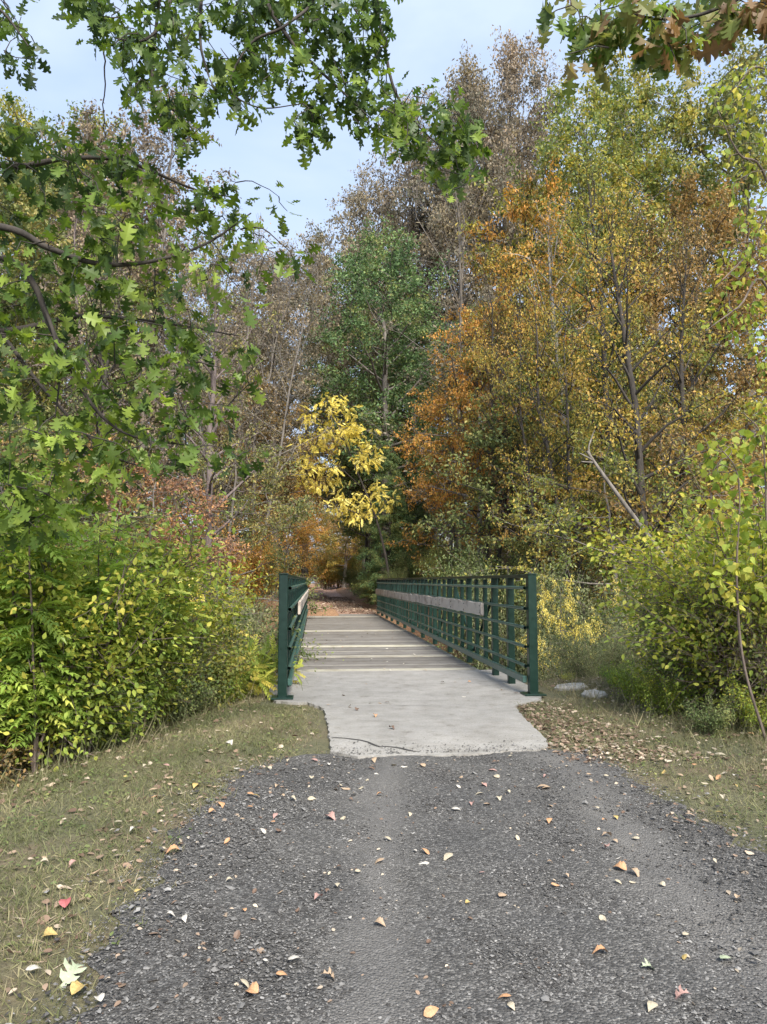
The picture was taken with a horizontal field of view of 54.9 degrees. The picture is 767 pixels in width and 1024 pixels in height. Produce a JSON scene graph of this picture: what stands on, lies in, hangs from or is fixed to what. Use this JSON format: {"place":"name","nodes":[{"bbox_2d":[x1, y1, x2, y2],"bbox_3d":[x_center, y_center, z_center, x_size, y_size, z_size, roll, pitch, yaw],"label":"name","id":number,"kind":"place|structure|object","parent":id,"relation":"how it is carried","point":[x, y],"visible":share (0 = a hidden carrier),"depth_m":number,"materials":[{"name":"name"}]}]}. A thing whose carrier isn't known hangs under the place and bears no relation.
{"place":"outdoors","nodes":[
{"label":"outdoors","id":0,"kind":"place"},
{"bbox_2d":[0,671,309,807],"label":"tall grass","id":1,"kind":"structure","parent":0,"point":[150,733],"depth_m":6.59,"materials":[{"name":"green plant"}]},
{"bbox_2d":[0,572,766,1023],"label":"ground","id":2,"kind":"structure","parent":0,"point":[10,972],"depth_m":4.68,"materials":[{"name":"green plant"}]},
{"bbox_2d":[0,456,94,758],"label":"sumac shrub","id":3,"kind":"object","parent":2,"relation":"on","point":[24,686],"visible":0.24,"depth_m":6.07,"materials":[{"name":"green plant"}]},
{"bbox_2d":[0,132,127,546],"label":"deciduous tree","id":4,"kind":"object","parent":2,"relation":"on","point":[33,212],"visible":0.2,"depth_m":25.52,"materials":[{"name":"green plant"}]},
{"bbox_2d":[8,650,153,758],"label":"shrub","id":5,"kind":"object","parent":2,"relation":"on","point":[98,720],"visible":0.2,"depth_m":6.63,"materials":[{"name":"green plant"}]},
{"bbox_2d":[0,432,163,773],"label":"sumac shrub","id":6,"kind":"object","parent":2,"relation":"on","point":[47,681],"visible":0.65,"depth_m":6.10,"materials":[{"name":"green plant"}]},
{"bbox_2d":[0,385,163,573],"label":"deciduous tree","id":7,"kind":"object","parent":2,"relation":"on","point":[14,427],"visible":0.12,"depth_m":17.61,"materials":[{"name":"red plant"}]},
{"bbox_2d":[0,86,186,546],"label":"deciduous tree","id":8,"kind":"object","parent":2,"relation":"on","point":[15,115],"visible":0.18,"depth_m":31.58,"materials":[{"name":"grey plant"}]},
{"bbox_2d":[0,457,186,662],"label":"shrub","id":9,"kind":"object","parent":2,"relation":"on","point":[142,534],"depth_m":8.67,"materials":[{"name":"green plant"}]},
{"bbox_2d":[45,221,153,569],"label":"deciduous tree","id":10,"kind":"object","parent":2,"relation":"on","point":[105,380],"visible":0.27,"depth_m":20.50,"materials":[{"name":"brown plant"}]},
{"bbox_2d":[3,437,205,572],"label":"deciduous tree","id":11,"kind":"object","parent":2,"relation":"on","point":[149,494],"visible":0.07,"depth_m":22.28,"materials":[{"name":"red plant"}]},
{"bbox_2d":[6,176,206,580],"bbox_3d":[-8.867,-2.245,23.742,5.389,17.124,6.503,-1,-5,10],"label":"deciduous tree","id":12,"kind":"object","parent":2,"relation":"on","point":[75,229],"visible":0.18,"depth_m":23.96,"materials":[{"name":"brown plant"}]},
{"bbox_2d":[0,484,214,771],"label":"shrub","id":13,"kind":"object","parent":2,"relation":"on","point":[113,665],"visible":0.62,"depth_m":6.33,"materials":[{"name":"green plant"}]},
{"bbox_2d":[1,99,217,511],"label":"deciduous tree","id":14,"kind":"object","parent":2,"relation":"on","point":[146,220],"visible":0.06,"depth_m":35.90,"materials":[{"name":"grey plant"}]},
{"bbox_2d":[0,481,241,696],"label":"shrub","id":15,"kind":"object","parent":2,"relation":"on","point":[153,533],"visible":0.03,"depth_m":7.94,"materials":[{"name":"green plant"}]},
{"bbox_2d":[56,518,193,752],"bbox_3d":[-2.493,1.202,7.135,1.331,2.194,1.441,0,-5,-5],"label":"sumac shrub","id":16,"kind":"object","parent":2,"relation":"on","point":[103,567],"visible":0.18,"depth_m":6.95,"materials":[{"name":"green plant"}]},
{"bbox_2d":[5,488,252,734],"bbox_3d":[-2.958,1.155,8.176,2.869,2.766,2.986,-1,-5,7],"label":"shrub","id":17,"kind":"object","parent":2,"relation":"on","point":[182,569],"visible":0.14,"depth_m":8.06,"materials":[{"name":"green plant"}]},
{"bbox_2d":[33,76,238,543],"bbox_3d":[-10.912,-6.860,30.363,8.329,22.148,7.908,-4,-7,36],"label":"deciduous tree","id":18,"kind":"object","parent":2,"relation":"on","point":[87,131],"visible":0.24,"depth_m":30.69,"materials":[{"name":"grey plant"}]},
{"bbox_2d":[85,535,217,731],"bbox_3d":[-2.414,1.320,7.909,1.610,2.146,1.168,-3,-6,27],"label":"sumac shrub","id":19,"kind":"object","parent":2,"relation":"on","point":[176,631],"visible":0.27,"depth_m":7.66,"materials":[{"name":"green plant"}]},
{"bbox_2d":[47,454,264,644],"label":"deciduous tree","id":20,"kind":"object","parent":2,"relation":"on","point":[176,487],"visible":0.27,"depth_m":18.93,"materials":[{"name":"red plant"}]},
{"bbox_2d":[0,706,313,952],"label":"leaf litter","id":21,"kind":"object","parent":2,"relation":"on","point":[46,917],"visible":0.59,"depth_m":4.57,"materials":[{"name":"brown plant"}]},
{"bbox_2d":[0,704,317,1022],"bbox_3d":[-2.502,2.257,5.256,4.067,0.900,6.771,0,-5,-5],"label":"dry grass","id":22,"kind":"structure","parent":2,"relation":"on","point":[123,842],"depth_m":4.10,"materials":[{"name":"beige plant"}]},
{"bbox_2d":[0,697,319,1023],"bbox_3d":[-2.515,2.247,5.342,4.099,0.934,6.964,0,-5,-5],"label":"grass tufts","id":23,"kind":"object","parent":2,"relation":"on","point":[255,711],"visible":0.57,"depth_m":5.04,"materials":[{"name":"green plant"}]},
{"bbox_2d":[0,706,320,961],"bbox_3d":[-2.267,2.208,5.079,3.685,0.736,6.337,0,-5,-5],"label":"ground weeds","id":24,"kind":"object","parent":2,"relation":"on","point":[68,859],"visible":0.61,"depth_m":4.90,"materials":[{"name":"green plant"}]},
{"bbox_2d":[90,537,278,687],"bbox_3d":[-2.566,1.387,9.178,2.348,2.264,2.443,-4,-7,36],"label":"shrub","id":25,"kind":"object","parent":2,"relation":"on","point":[219,612],"visible":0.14,"depth_m":9.10,"materials":[{"name":"green plant"}]},
{"bbox_2d":[160,658,225,720],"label":"shrub","id":26,"kind":"object","parent":2,"relation":"on","point":[194,700],"visible":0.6,"depth_m":8.07,"materials":[{"name":"green plant"}]},
{"bbox_2d":[67,57,342,599],"bbox_3d":[-7.842,-6.941,33.665,13.095,22.377,8.694,4,-7,-39],"label":"bare tree","id":27,"kind":"object","parent":2,"relation":"on","point":[252,290],"visible":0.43,"depth_m":35.02,"materials":[{"name":"grey plant"}]},
{"bbox_2d":[135,223,282,597],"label":"deciduous tree","id":28,"kind":"object","parent":2,"relation":"on","point":[212,475],"visible":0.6,"depth_m":21.73,"materials":[{"name":"brown plant"}]},
{"bbox_2d":[167,612,265,709],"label":"shrub","id":29,"kind":"object","parent":2,"relation":"on","point":[227,672],"visible":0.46,"depth_m":8.54,"materials":[{"name":"green plant"}]},
{"bbox_2d":[129,227,317,539],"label":"deciduous tree","id":30,"kind":"object","parent":2,"relation":"on","point":[266,360],"visible":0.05,"depth_m":52.26,"materials":[{"name":"grey plant"}]},
{"bbox_2d":[188,635,276,703],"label":"fern","id":31,"kind":"object","parent":2,"relation":"on","point":[263,669],"visible":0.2,"depth_m":9.02,"materials":[{"name":"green plant"}]},
{"bbox_2d":[142,424,332,632],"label":"deciduous tree","id":32,"kind":"object","parent":2,"relation":"on","point":[271,486],"visible":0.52,"depth_m":27.10,"materials":[{"name":"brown plant"}]},
{"bbox_2d":[173,513,304,612],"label":"shrub","id":33,"kind":"object","parent":2,"relation":"on","point":[256,559],"visible":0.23,"depth_m":29.07,"materials":[{"name":"green plant"}]},
{"bbox_2d":[0,0,492,553],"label":"oak tree","id":34,"kind":"object","parent":2,"relation":"on","point":[396,116],"visible":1,"depth_m":5.27,"materials":[{"name":"green plant"}]},
{"bbox_2d":[131,235,362,596],"bbox_3d":[-5.939,-3.858,30.750,10.209,16.719,6.779,0,-5,-2],"label":"bare tree","id":35,"kind":"object","parent":2,"relation":"on","point":[283,368],"visible":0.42,"depth_m":30.83,"materials":[{"name":"grey plant"}]},
{"bbox_2d":[176,375,344,554],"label":"deciduous tree","id":36,"kind":"object","parent":2,"relation":"on","point":[301,405],"visible":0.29,"depth_m":34.60,"materials":[{"name":"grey plant"}]},
{"bbox_2d":[196,236,357,597],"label":"deciduous tree","id":37,"kind":"object","parent":2,"relation":"on","point":[307,346],"visible":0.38,"depth_m":43.20,"materials":[{"name":"grey plant"}]},
{"bbox_2d":[248,490,334,591],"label":"deciduous tree","id":38,"kind":"object","parent":2,"relation":"on","point":[306,530],"visible":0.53,"depth_m":42.42,"materials":[{"name":"orange plant"}]},
{"bbox_2d":[244,218,360,588],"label":"deciduous tree","id":39,"kind":"object","parent":2,"relation":"on","point":[315,473],"visible":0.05,"depth_m":57.25,"materials":[{"name":"grey plant"}]},
{"bbox_2d":[286,392,401,577],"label":"tree","id":40,"kind":"object","parent":2,"relation":"on","point":[350,429],"visible":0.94,"depth_m":33.85,"materials":[{"name":"yellow plant"}]},
{"bbox_2d":[289,310,423,597],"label":"deciduous tree","id":41,"kind":"object","parent":2,"relation":"on","point":[346,481],"visible":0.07,"depth_m":49.06,"materials":[{"name":"grey plant"}]},
{"bbox_2d":[327,395,409,558],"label":"deciduous tree","id":42,"kind":"object","parent":2,"relation":"on","point":[348,532],"visible":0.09,"depth_m":47.11,"materials":[{"name":"grey plant"}]},
{"bbox_2d":[290,164,455,491],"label":"deciduous tree","id":43,"kind":"object","parent":2,"relation":"on","point":[357,198],"visible":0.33,"depth_m":50.48,"materials":[{"name":"grey plant"}]},
{"bbox_2d":[351,449,422,604],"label":"evergreen tree","id":44,"kind":"object","parent":2,"relation":"on","point":[372,567],"visible":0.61,"depth_m":37.01,"materials":[{"name":"green plant"}]},
{"bbox_2d":[291,212,486,576],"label":"deciduous tree","id":45,"kind":"object","parent":2,"relation":"on","point":[362,272],"visible":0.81,"depth_m":40.80,"materials":[{"name":"green plant"}]},
{"bbox_2d":[351,435,441,598],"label":"evergreen tree","id":46,"kind":"object","parent":2,"relation":"on","point":[418,509],"visible":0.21,"depth_m":42.09,"materials":[{"name":"green plant"}]},
{"bbox_2d":[309,323,493,553],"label":"deciduous tree","id":47,"kind":"object","parent":2,"relation":"on","point":[410,367],"visible":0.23,"depth_m":43.09,"materials":[{"name":"green plant"}]},
{"bbox_2d":[268,670,547,758],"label":"concrete slab","id":48,"kind":"structure","parent":2,"relation":"on","point":[417,708],"depth_m":7.82,"materials":[{"name":"grey concrete"}]},
{"bbox_2d":[270,573,546,699],"bbox_3d":[-0.696,2.647,19.686,3.260,1.806,22.153,0,-5,-5],"label":"footbridge","id":49,"kind":"object","parent":2,"relation":"on","point":[350,645],"visible":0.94,"depth_m":13.14,"materials":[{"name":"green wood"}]},
{"bbox_2d":[340,84,486,502],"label":"deciduous tree","id":50,"kind":"object","parent":2,"relation":"on","point":[406,172],"visible":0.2,"depth_m":52.38,"materials":[{"name":"grey plant"}]},
{"bbox_2d":[301,174,549,556],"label":"deciduous tree","id":51,"kind":"object","parent":2,"relation":"on","point":[400,213],"visible":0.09,"depth_m":53.86,"materials":[{"name":"grey plant"}]},
{"bbox_2d":[384,372,523,575],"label":"deciduous tree","id":52,"kind":"object","parent":2,"relation":"on","point":[407,445],"visible":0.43,"depth_m":34.31,"materials":[{"name":"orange plant"}]},
{"bbox_2d":[386,39,526,561],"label":"deciduous tree","id":53,"kind":"object","parent":2,"relation":"on","point":[466,71],"visible":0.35,"depth_m":48.68,"materials":[{"name":"grey plant"}]},
{"bbox_2d":[355,96,575,564],"bbox_3d":[4.860,-5.934,34.911,10.521,20.759,15.845,-4,-6,35],"label":"bare tree","id":54,"kind":"object","parent":2,"relation":"on","point":[458,268],"visible":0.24,"depth_m":32.52,"materials":[{"name":"grey plant"}]},
{"bbox_2d":[407,287,557,572],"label":"maple tree","id":55,"kind":"object","parent":2,"relation":"on","point":[443,496],"visible":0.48,"depth_m":31.00,"materials":[{"name":"orange plant"}]},
{"bbox_2d":[373,51,621,564],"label":"deciduous tree","id":56,"kind":"object","parent":2,"relation":"on","point":[533,88],"visible":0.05,"depth_m":55.95,"materials":[{"name":"grey plant"}]},
{"bbox_2d":[410,518,594,669],"bbox_3d":[3.857,3.168,23.235,5.956,5.922,5.421,2,-6,-21],"label":"shrub","id":57,"kind":"object","parent":2,"relation":"on","point":[480,566],"visible":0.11,"depth_m":22.60,"materials":[{"name":"green plant"}]},
{"bbox_2d":[429,25,576,559],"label":"deciduous tree","id":58,"kind":"object","parent":2,"relation":"on","point":[511,69],"visible":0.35,"depth_m":50.47,"materials":[{"name":"grey plant"}]},
{"bbox_2d":[440,85,580,569],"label":"deciduous tree","id":59,"kind":"object","parent":2,"relation":"on","point":[507,223],"visible":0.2,"depth_m":50.27,"materials":[{"name":"grey plant"}]},
{"bbox_2d":[439,239,584,595],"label":"deciduous tree","id":60,"kind":"object","parent":2,"relation":"on","point":[499,551],"visible":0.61,"depth_m":25.90,"materials":[{"name":"orange plant"}]},
{"bbox_2d":[465,301,562,603],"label":"deciduous tree","id":61,"kind":"object","parent":2,"relation":"on","point":[505,416],"visible":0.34,"depth_m":25.82,"materials":[{"name":"orange plant"}]},
{"bbox_2d":[420,539,621,679],"bbox_3d":[3.319,3.135,17.216,4.200,4.916,4.614,5,-7,-43],"label":"shrub","id":62,"kind":"object","parent":2,"relation":"on","point":[503,650],"visible":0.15,"depth_m":16.66,"materials":[{"name":"green plant"}]},
{"bbox_2d":[470,283,590,641],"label":"deciduous tree","id":63,"kind":"object","parent":2,"relation":"on","point":[543,450],"visible":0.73,"depth_m":22.63,"materials":[{"name":"orange plant"}]},
{"bbox_2d":[405,386,668,637],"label":"deciduous tree","id":64,"kind":"object","parent":2,"relation":"on","point":[496,441],"visible":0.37,"depth_m":24.08,"materials":[{"name":"green plant"}]},
{"bbox_2d":[437,151,658,550],"bbox_3d":[6.210,-4.647,30.474,9.671,19.588,6.615,-3,-6,28],"label":"maple tree","id":65,"kind":"object","parent":2,"relation":"on","point":[525,211],"visible":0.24,"depth_m":30.27,"materials":[{"name":"orange plant"}]},
{"bbox_2d":[477,270,626,650],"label":"deciduous tree","id":66,"kind":"object","parent":2,"relation":"on","point":[567,441],"visible":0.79,"depth_m":21.87,"materials":[{"name":"plant"}]},
{"bbox_2d":[516,575,599,679],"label":"deciduous tree","id":67,"kind":"object","parent":2,"relation":"on","point":[547,598],"visible":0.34,"depth_m":15.52,"materials":[{"name":"yellow plant"}]},
{"bbox_2d":[497,189,630,595],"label":"deciduous tree","id":68,"kind":"object","parent":2,"relation":"on","point":[550,267],"visible":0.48,"depth_m":25.48,"materials":[{"name":"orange plant"}]},
{"bbox_2d":[515,610,665,683],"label":"shrub","id":69,"kind":"object","parent":2,"relation":"on","point":[550,663],"visible":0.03,"depth_m":12.81,"materials":[{"name":"green plant"}]},
{"bbox_2d":[539,623,649,677],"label":"shrub","id":70,"kind":"object","parent":2,"relation":"on","point":[575,662],"visible":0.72,"depth_m":11.28,"materials":[{"name":"green plant"}]},
{"bbox_2d":[464,427,725,666],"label":"deciduous tree","id":71,"kind":"object","parent":2,"relation":"on","point":[602,501],"visible":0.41,"depth_m":18.45,"materials":[{"name":"green plant"}]},
{"bbox_2d":[519,139,680,603],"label":"deciduous tree","id":72,"kind":"object","parent":2,"relation":"on","point":[582,280],"visible":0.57,"depth_m":23.17,"materials":[{"name":"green plant"}]},
{"bbox_2d":[455,68,744,605],"bbox_3d":[8.433,-7.322,31.420,10.359,23.662,10.982,3,-6,-29],"label":"deciduous tree","id":73,"kind":"object","parent":2,"relation":"on","point":[595,113],"visible":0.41,"depth_m":30.01,"materials":[{"name":"green plant"}]},
{"bbox_2d":[498,237,717,588],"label":"deciduous tree","id":74,"kind":"object","parent":2,"relation":"on","point":[555,270],"visible":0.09,"depth_m":27.18,"materials":[{"name":"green plant"}]},
{"bbox_2d":[519,698,721,763],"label":"leaf litter","id":75,"kind":"object","parent":2,"relation":"on","point":[554,728],"visible":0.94,"depth_m":6.54,"materials":[{"name":"brown plant"}]},
{"bbox_2d":[491,301,766,593],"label":"deciduous tree","id":76,"kind":"object","parent":2,"relation":"on","point":[620,343],"visible":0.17,"depth_m":23.95,"materials":[{"name":"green plant"}]},
{"bbox_2d":[501,386,766,619],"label":"deciduous tree","id":77,"kind":"object","parent":2,"relation":"on","point":[727,460],"visible":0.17,"depth_m":21.67,"materials":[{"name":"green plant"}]},
{"bbox_2d":[575,557,692,692],"bbox_3d":[4.914,2.692,12.924,2.838,3.875,3.118,-3,-6,31],"label":"shrub","id":78,"kind":"object","parent":2,"relation":"on","point":[619,624],"visible":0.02,"depth_m":12.80,"materials":[{"name":"green plant"}]},
{"bbox_2d":[559,181,741,645],"bbox_3d":[6.301,-1.555,18.293,3.871,14.264,4.353,3,-6,-29],"label":"deciduous tree","id":79,"kind":"object","parent":2,"relation":"on","point":[634,431],"visible":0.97,"depth_m":18.48,"materials":[{"name":"yellow plant"}]},
{"bbox_2d":[536,0,766,99],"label":"oak tree","id":80,"kind":"object","parent":2,"relation":"on","point":[667,49],"visible":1,"depth_m":3.78,"materials":[{"name":"green plant"}]},
{"bbox_2d":[542,4,766,581],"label":"deciduous tree","id":81,"kind":"object","parent":2,"relation":"on","point":[647,134],"visible":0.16,"depth_m":33.01,"materials":[{"name":"green plant"}]},
{"bbox_2d":[554,448,766,713],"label":"shrub","id":82,"kind":"object","parent":2,"relation":"on","point":[627,546],"visible":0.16,"depth_m":8.82,"materials":[{"name":"green plant"}]},
{"bbox_2d":[560,168,766,554],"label":"deciduous tree","id":83,"kind":"object","parent":2,"relation":"on","point":[688,197],"visible":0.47,"depth_m":26.90,"materials":[{"name":"yellow plant"}]},
{"bbox_2d":[629,658,700,715],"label":"shrub","id":84,"kind":"object","parent":2,"relation":"on","point":[666,700],"visible":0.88,"depth_m":7.74,"materials":[{"name":"green plant"}]},
{"bbox_2d":[570,412,766,613],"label":"deciduous tree","id":85,"kind":"object","parent":2,"relation":"on","point":[621,507],"visible":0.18,"depth_m":19.75,"materials":[{"name":"green plant"}]},
{"bbox_2d":[587,460,766,726],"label":"shrub","id":86,"kind":"object","parent":2,"relation":"on","point":[722,554],"visible":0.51,"depth_m":7.40,"materials":[{"name":"green plant"}]},
{"bbox_2d":[599,561,758,712],"bbox_3d":[3.378,1.407,8.037,2.025,1.867,1.994,-2,-6,19],"label":"shrub","id":87,"kind":"object","parent":2,"relation":"on","point":[659,608],"visible":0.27,"depth_m":7.99,"materials":[{"name":"green plant"}]},
{"bbox_2d":[598,29,766,539],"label":"deciduous tree","id":88,"kind":"object","parent":2,"relation":"on","point":[712,128],"visible":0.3,"depth_m":31.76,"materials":[{"name":"green plant"}]},
{"bbox_2d":[602,496,766,697],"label":"shrub","id":89,"kind":"object","parent":2,"relation":"on","point":[762,557],"visible":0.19,"depth_m":7.43,"materials":[{"name":"green plant"}]},
{"bbox_2d":[609,207,766,572],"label":"deciduous tree","id":90,"kind":"object","parent":2,"relation":"on","point":[682,369],"visible":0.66,"depth_m":21.25,"materials":[{"name":"yellow plant"}]},
{"bbox_2d":[650,551,766,724],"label":"shrub","id":91,"kind":"object","parent":2,"relation":"on","point":[741,676],"visible":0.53,"depth_m":7.15,"materials":[{"name":"green plant"}]},
{"bbox_2d":[678,684,743,737],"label":"shrub","id":92,"kind":"object","parent":2,"relation":"on","point":[717,720],"visible":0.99,"depth_m":6.73,"materials":[{"name":"green plant"}]},
{"bbox_2d":[680,408,766,740],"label":"slender tree","id":93,"kind":"object","parent":2,"relation":"on","point":[760,469],"visible":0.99,"depth_m":6.48,"materials":[{"name":"green plant"}]},
{"bbox_2d":[683,576,766,712],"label":"shrub","id":94,"kind":"object","parent":2,"relation":"on","point":[764,670],"visible":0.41,"depth_m":7.04,"materials":[{"name":"green plant"}]},
{"bbox_2d":[700,53,766,414],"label":"slender tree","id":95,"kind":"object","parent":2,"relation":"on","point":[750,219],"visible":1,"depth_m":7.13,"materials":[{"name":"green plant"}]},
{"bbox_2d":[712,671,766,734],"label":"shrub","id":96,"kind":"object","parent":2,"relation":"on","point":[752,713],"visible":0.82,"depth_m":6.82,"materials":[{"name":"green plant"}]},
{"bbox_2d":[0,0,766,582],"label":"sky","id":97,"kind":"structure","parent":0,"point":[430,34],"materials":[{"name":"blue"}]},
{"bbox_2d":[5,748,766,1023],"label":"path","id":98,"kind":"structure","parent":0,"point":[405,960],"depth_m":3.16,"materials":[{"name":"grey gravel"}]},
{"bbox_2d":[3,746,766,1023],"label":"leaf litter","id":99,"kind":"object","parent":98,"relation":"on","point":[44,986],"visible":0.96,"depth_m":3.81,"materials":[{"name":"brown plant"}]},
{"bbox_2d":[516,676,766,849],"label":"grass","id":100,"kind":"structure","parent":0,"point":[662,742],"depth_m":6.34,"materials":[{"name":"green plant"}]},
{"bbox_2d":[521,664,766,771],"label":"tall grass","id":101,"kind":"structure","parent":0,"point":[632,700],"depth_m":7.81,"materials":[{"name":"green plant"}]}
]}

